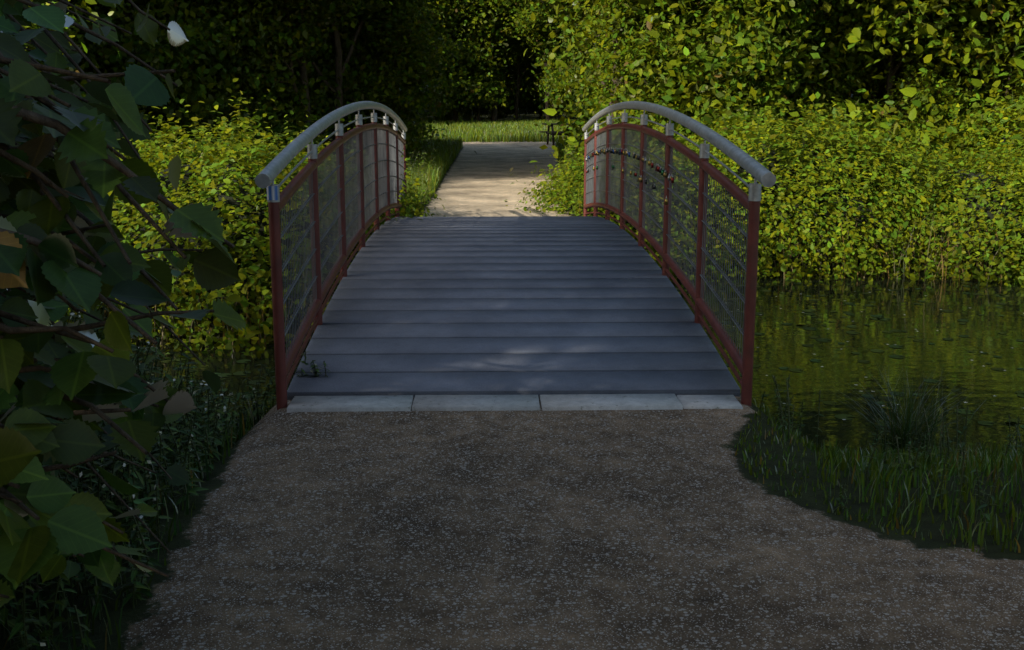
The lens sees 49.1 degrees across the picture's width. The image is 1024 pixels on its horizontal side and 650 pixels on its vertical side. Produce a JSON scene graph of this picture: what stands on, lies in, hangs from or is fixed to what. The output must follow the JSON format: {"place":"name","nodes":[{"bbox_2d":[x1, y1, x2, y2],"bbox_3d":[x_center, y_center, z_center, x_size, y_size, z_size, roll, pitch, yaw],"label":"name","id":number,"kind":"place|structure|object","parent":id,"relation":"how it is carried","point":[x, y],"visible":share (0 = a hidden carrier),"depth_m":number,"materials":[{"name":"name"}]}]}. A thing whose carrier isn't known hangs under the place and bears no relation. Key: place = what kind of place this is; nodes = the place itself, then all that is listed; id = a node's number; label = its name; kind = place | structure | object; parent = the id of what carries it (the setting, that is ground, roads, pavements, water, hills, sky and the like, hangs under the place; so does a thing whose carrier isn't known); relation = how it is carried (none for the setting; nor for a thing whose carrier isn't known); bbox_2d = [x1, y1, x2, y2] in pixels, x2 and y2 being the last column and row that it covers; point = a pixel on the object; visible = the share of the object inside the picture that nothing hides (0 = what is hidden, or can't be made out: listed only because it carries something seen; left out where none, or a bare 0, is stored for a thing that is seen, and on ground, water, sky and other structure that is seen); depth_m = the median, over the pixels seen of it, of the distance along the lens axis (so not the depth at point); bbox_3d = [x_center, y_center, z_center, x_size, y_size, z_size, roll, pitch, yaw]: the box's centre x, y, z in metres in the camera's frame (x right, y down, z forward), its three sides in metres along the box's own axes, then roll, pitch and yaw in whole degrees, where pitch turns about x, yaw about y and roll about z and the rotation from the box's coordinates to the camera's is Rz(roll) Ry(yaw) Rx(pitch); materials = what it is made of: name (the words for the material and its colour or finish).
{"place":"outdoors","nodes":[
{"label":"outdoors","id":0,"kind":"place"},
{"bbox_2d":[168,154,181,191],"bbox_3d":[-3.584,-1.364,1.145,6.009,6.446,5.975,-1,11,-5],"label":"leaf","id":1,"kind":"object","parent":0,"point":[174,166],"visible":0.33,"depth_m":3.27,"materials":[{"name":"green plant"}]},
{"bbox_2d":[0,99,1023,649],"bbox_3d":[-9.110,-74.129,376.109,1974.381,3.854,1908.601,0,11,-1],"label":"terrain","id":2,"kind":"structure","parent":0,"point":[680,529],"depth_m":3.96,"materials":[{"name":"grey gravel"}]},
{"bbox_2d":[24,3,119,134],"bbox_3d":[-9.472,-5.577,17.729,7.376,8.866,7.419,1,11,4],"label":"shrub","id":3,"kind":"object","parent":2,"relation":"on","point":[83,82],"depth_m":17.26,"materials":[{"name":"green plant"}]},
{"bbox_2d":[55,198,131,329],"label":"bush","id":4,"kind":"object","parent":2,"relation":"on","point":[69,311],"depth_m":10.90,"materials":[{"name":"green plant"}]},
{"bbox_2d":[0,0,195,155],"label":"tree","id":5,"kind":"object","parent":2,"relation":"on","point":[70,34],"visible":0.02,"depth_m":16.49,"materials":[{"name":"green plant"}]},
{"bbox_2d":[0,0,245,607],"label":"hazel branches","id":6,"kind":"object","parent":2,"relation":"on","point":[61,236],"visible":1,"depth_m":1.65,"materials":[{"name":"green plant"}]},
{"bbox_2d":[51,0,220,147],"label":"tree","id":7,"kind":"object","parent":2,"relation":"on","point":[86,44],"visible":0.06,"depth_m":20.21,"materials":[{"name":"green plant"}]},
{"bbox_2d":[68,0,284,154],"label":"tree","id":8,"kind":"object","parent":2,"relation":"on","point":[137,46],"visible":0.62,"depth_m":20.05,"materials":[{"name":"green plant"}]},
{"bbox_2d":[102,0,301,156],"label":"tree","id":9,"kind":"object","parent":2,"relation":"on","point":[239,54],"visible":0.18,"depth_m":21.11,"materials":[{"name":"green plant"}]},
{"bbox_2d":[112,116,353,202],"bbox_3d":[-4.934,-1.763,14.994,7.939,2.252,4.768,6,13,29],"label":"bush","id":10,"kind":"object","parent":2,"relation":"on","point":[152,145],"depth_m":14.20,"materials":[{"name":"green plant"}]},
{"bbox_2d":[80,77,440,359],"bbox_3d":[-3.503,-1.241,12.672,5.067,3.097,6.854,-23,26,-63],"label":"bush","id":11,"kind":"object","parent":2,"relation":"on","point":[232,191],"visible":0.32,"depth_m":11.42,"materials":[{"name":"green plant"}]},
{"bbox_2d":[104,0,416,75],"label":"alder tree","id":12,"kind":"object","parent":2,"relation":"on","point":[379,5],"visible":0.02,"depth_m":23.45,"materials":[{"name":"green plant"}]},
{"bbox_2d":[173,0,392,158],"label":"tree","id":13,"kind":"object","parent":2,"relation":"on","point":[299,21],"visible":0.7,"depth_m":21.44,"materials":[{"name":"green plant"}]},
{"bbox_2d":[234,0,453,161],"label":"tree","id":14,"kind":"object","parent":2,"relation":"on","point":[334,78],"visible":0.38,"depth_m":23.96,"materials":[{"name":"green plant"}]},
{"bbox_2d":[256,0,436,146],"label":"tree","id":15,"kind":"object","parent":2,"relation":"on","point":[330,42],"visible":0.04,"depth_m":25.52,"materials":[{"name":"green plant"}]},
{"bbox_2d":[256,115,445,232],"bbox_3d":[-2.492,-1.626,14.748,3.826,2.269,4.943,2,12,11],"label":"bush","id":16,"kind":"object","parent":2,"relation":"on","point":[408,209],"visible":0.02,"depth_m":14.26,"materials":[{"name":"green plant"}]},
{"bbox_2d":[272,0,476,161],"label":"tree","id":17,"kind":"object","parent":2,"relation":"on","point":[402,61],"visible":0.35,"depth_m":24.79,"materials":[{"name":"green plant"}]},
{"bbox_2d":[349,15,450,145],"bbox_3d":[-4.348,-7.535,32.846,5.578,6.108,5.546,-6,13,-26],"label":"shrub","id":18,"kind":"object","parent":2,"relation":"on","point":[422,88],"visible":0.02,"depth_m":33.10,"materials":[{"name":"green plant"}]},
{"bbox_2d":[343,0,467,152],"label":"tree","id":19,"kind":"object","parent":2,"relation":"on","point":[429,75],"visible":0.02,"depth_m":29.31,"materials":[{"name":"green plant"}]},
{"bbox_2d":[364,0,473,132],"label":"tree","id":20,"kind":"object","parent":2,"relation":"on","point":[428,93],"visible":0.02,"depth_m":30.62,"materials":[{"name":"green plant"}]},
{"bbox_2d":[397,0,465,133],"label":"shrub","id":21,"kind":"object","parent":2,"relation":"on","point":[432,105],"visible":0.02,"depth_m":33.89,"materials":[{"name":"green plant"}]},
{"bbox_2d":[408,13,455,141],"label":"shrub","id":22,"kind":"object","parent":2,"relation":"on","point":[428,131],"depth_m":35.84,"materials":[{"name":"green plant"}]},
{"bbox_2d":[408,0,492,120],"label":"tree","id":23,"kind":"object","parent":2,"relation":"on","point":[434,7],"visible":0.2,"depth_m":56.34,"materials":[{"name":"green plant"}]},
{"bbox_2d":[458,107,490,118],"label":"shrub","id":24,"kind":"object","parent":2,"relation":"on","point":[471,116],"visible":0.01,"depth_m":72.96,"materials":[{"name":"green plant"}]},
{"bbox_2d":[441,17,541,121],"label":"tree","id":25,"kind":"object","parent":2,"relation":"on","point":[518,49],"visible":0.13,"depth_m":59.39,"materials":[{"name":"green plant"}]},
{"bbox_2d":[433,0,553,120],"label":"tree","id":26,"kind":"object","parent":2,"relation":"on","point":[455,110],"visible":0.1,"depth_m":58.66,"materials":[{"name":"green plant"}]},
{"bbox_2d":[433,0,567,121],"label":"tree","id":27,"kind":"object","parent":2,"relation":"on","point":[489,92],"visible":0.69,"depth_m":57.34,"materials":[{"name":"green plant"}]},
{"bbox_2d":[485,64,519,117],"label":"shrub","id":28,"kind":"object","parent":2,"relation":"on","point":[499,115],"visible":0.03,"depth_m":73.87,"materials":[{"name":"green plant"}]},
{"bbox_2d":[451,18,558,119],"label":"tree","id":29,"kind":"object","parent":2,"relation":"on","point":[521,81],"visible":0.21,"depth_m":61.33,"materials":[{"name":"green plant"}]},
{"bbox_2d":[0,148,1023,649],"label":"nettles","id":30,"kind":"object","parent":2,"relation":"on","point":[186,430],"visible":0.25,"depth_m":4.41,"materials":[{"name":"green plant"}]},
{"bbox_2d":[0,118,1023,649],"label":"grass and reeds","id":31,"kind":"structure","parent":2,"relation":"on","point":[526,130],"depth_m":5.15,"materials":[{"name":"green plant"}]},
{"bbox_2d":[255,101,775,412],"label":"foot bridge","id":32,"kind":"structure","parent":2,"relation":"on","point":[585,311],"depth_m":7.04,"materials":[{"name":"wood"}]},
{"bbox_2d":[504,20,553,120],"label":"tree","id":33,"kind":"object","parent":2,"relation":"on","point":[532,108],"visible":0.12,"depth_m":64.34,"materials":[{"name":"green plant"}]},
{"bbox_2d":[491,0,583,121],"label":"tree","id":34,"kind":"object","parent":2,"relation":"on","point":[537,35],"visible":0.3,"depth_m":56.84,"materials":[{"name":"green plant"}]},
{"bbox_2d":[527,59,583,119],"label":"tree","id":35,"kind":"object","parent":2,"relation":"on","point":[541,69],"visible":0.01,"depth_m":62.80,"materials":[{"name":"green plant"}]},
{"bbox_2d":[540,123,579,145],"bbox_3d":[2.045,-6.668,39.321,1.900,0.795,1.880,-1,11,-7],"label":"picnic bench","id":36,"kind":"object","parent":2,"relation":"on","point":[553,132],"visible":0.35,"depth_m":38.89,"materials":[{"name":"brown wood"}]},
{"bbox_2d":[541,88,580,114],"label":"shrub","id":37,"kind":"object","parent":2,"relation":"on","point":[560,108],"visible":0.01,"depth_m":82.53,"materials":[{"name":"green plant"}]},
{"bbox_2d":[522,5,608,112],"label":"tree","id":38,"kind":"object","parent":2,"relation":"on","point":[571,92],"visible":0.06,"depth_m":57.10,"materials":[{"name":"green plant"}]},
{"bbox_2d":[538,8,592,121],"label":"tree","id":39,"kind":"object","parent":2,"relation":"on","point":[560,32],"visible":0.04,"depth_m":57.32,"materials":[{"name":"green plant"}]},
{"bbox_2d":[463,0,668,157],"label":"tree","id":40,"kind":"object","parent":2,"relation":"on","point":[586,117],"visible":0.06,"depth_m":22.94,"materials":[{"name":"green plant"}]},
{"bbox_2d":[562,64,607,108],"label":"shrub","id":41,"kind":"object","parent":2,"relation":"on","point":[588,91],"depth_m":26.31,"materials":[{"name":"green plant"}]},
{"bbox_2d":[539,0,671,109],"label":"tree","id":42,"kind":"object","parent":2,"relation":"on","point":[553,1],"visible":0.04,"depth_m":22.27,"materials":[{"name":"green plant"}]},
{"bbox_2d":[503,120,789,281],"bbox_3d":[1.902,-1.777,16.015,4.943,2.269,3.826,-5,12,-24],"label":"bush","id":43,"kind":"object","parent":2,"relation":"on","point":[562,208],"visible":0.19,"depth_m":15.34,"materials":[{"name":"green plant"}]},
{"bbox_2d":[547,5,757,113],"bbox_3d":[4.004,-8.841,24.207,10.380,12.016,6.456,-2,11,-10],"label":"tree","id":44,"kind":"object","parent":2,"relation":"on","point":[564,103],"depth_m":25.26,"materials":[{"name":"green plant"}]},
{"bbox_2d":[547,0,805,176],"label":"tree","id":45,"kind":"object","parent":2,"relation":"on","point":[634,54],"visible":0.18,"depth_m":19.16,"materials":[{"name":"green plant"}]},
{"bbox_2d":[503,0,908,177],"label":"tree","id":46,"kind":"object","parent":2,"relation":"on","point":[652,7],"visible":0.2,"depth_m":19.24,"materials":[{"name":"green plant"}]},
{"bbox_2d":[576,0,873,156],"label":"tree","id":47,"kind":"object","parent":2,"relation":"on","point":[706,101],"visible":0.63,"depth_m":18.25,"materials":[{"name":"green plant"}]},
{"bbox_2d":[583,82,974,284],"bbox_3d":[3.959,-1.993,16.434,6.854,3.097,5.067,-5,12,-24],"label":"bush","id":48,"kind":"object","parent":2,"relation":"on","point":[808,248],"visible":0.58,"depth_m":15.40,"materials":[{"name":"green plant"}]},
{"bbox_2d":[565,0,999,154],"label":"tree","id":49,"kind":"object","parent":2,"relation":"on","point":[764,26],"visible":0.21,"depth_m":18.47,"materials":[{"name":"green plant"}]},
{"bbox_2d":[683,89,971,266],"bbox_3d":[4.840,-2.669,18.709,5.245,2.478,8.733,0,11,2],"label":"bush","id":50,"kind":"object","parent":2,"relation":"on","point":[820,127],"visible":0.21,"depth_m":16.15,"materials":[{"name":"green plant"}]},
{"bbox_2d":[781,0,906,123],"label":"shrub","id":51,"kind":"object","parent":2,"relation":"on","point":[838,83],"visible":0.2,"depth_m":19.74,"materials":[{"name":"green plant"}]},
{"bbox_2d":[799,0,961,140],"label":"willow tree","id":52,"kind":"object","parent":2,"relation":"on","point":[914,58],"visible":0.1,"depth_m":20.18,"materials":[{"name":"green plant"}]},
{"bbox_2d":[761,0,1023,168],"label":"tree","id":53,"kind":"object","parent":2,"relation":"on","point":[964,61],"visible":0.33,"depth_m":18.82,"materials":[{"name":"green plant"}]},
{"bbox_2d":[830,0,1003,139],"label":"tree","id":54,"kind":"object","parent":2,"relation":"on","point":[946,71],"visible":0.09,"depth_m":19.91,"materials":[{"name":"green plant"}]},
{"bbox_2d":[851,6,1006,106],"bbox_3d":[9.218,-9.572,23.183,6.634,13.996,10.666,4,12,18],"label":"tree","id":55,"kind":"object","parent":2,"relation":"on","point":[881,93],"depth_m":23.17,"materials":[{"name":"green plant"}]},
{"bbox_2d":[836,123,1023,287],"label":"bush","id":56,"kind":"object","parent":2,"relation":"on","point":[984,199],"visible":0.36,"depth_m":15.26,"materials":[{"name":"green plant"}]},
{"bbox_2d":[846,0,1023,166],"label":"tree","id":57,"kind":"object","parent":2,"relation":"on","point":[912,92],"visible":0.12,"depth_m":18.53,"materials":[{"name":"green plant"}]},
{"bbox_2d":[853,0,1023,169],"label":"tree","id":58,"kind":"object","parent":2,"relation":"on","point":[928,81],"visible":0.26,"depth_m":19.36,"materials":[{"name":"green plant"}]},
{"bbox_2d":[905,55,1023,175],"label":"bush","id":59,"kind":"object","parent":2,"relation":"on","point":[1011,116],"visible":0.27,"depth_m":18.21,"materials":[{"name":"green plant"}]},
{"bbox_2d":[956,0,1023,98],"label":"shrub","id":60,"kind":"object","parent":2,"relation":"on","point":[1014,30],"visible":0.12,"depth_m":19.52,"materials":[{"name":"green plant"}]},
{"bbox_2d":[985,1,1023,106],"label":"shrub","id":61,"kind":"object","parent":2,"relation":"on","point":[1012,48],"visible":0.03,"depth_m":19.31,"materials":[{"name":"green plant"}]},
{"bbox_2d":[93,275,1023,465],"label":"canal water","id":62,"kind":"structure","parent":0,"point":[778,343],"depth_m":10.64,"materials":[{"name":"green liquid"}]},
{"bbox_2d":[516,125,657,207],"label":"bush","id":63,"kind":"object","parent":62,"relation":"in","point":[575,167],"visible":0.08,"depth_m":17.50,"materials":[{"name":"green plant"}]},
{"bbox_2d":[153,282,1023,427],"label":"leaves","id":64,"kind":"object","parent":62,"relation":"on","point":[1012,421],"visible":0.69,"depth_m":10.67,"materials":[{"name":"green plant"}]},
{"bbox_2d":[916,123,1023,201],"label":"bush","id":65,"kind":"object","parent":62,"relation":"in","point":[1012,146],"visible":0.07,"depth_m":16.84,"materials":[{"name":"green plant"}]}
]}

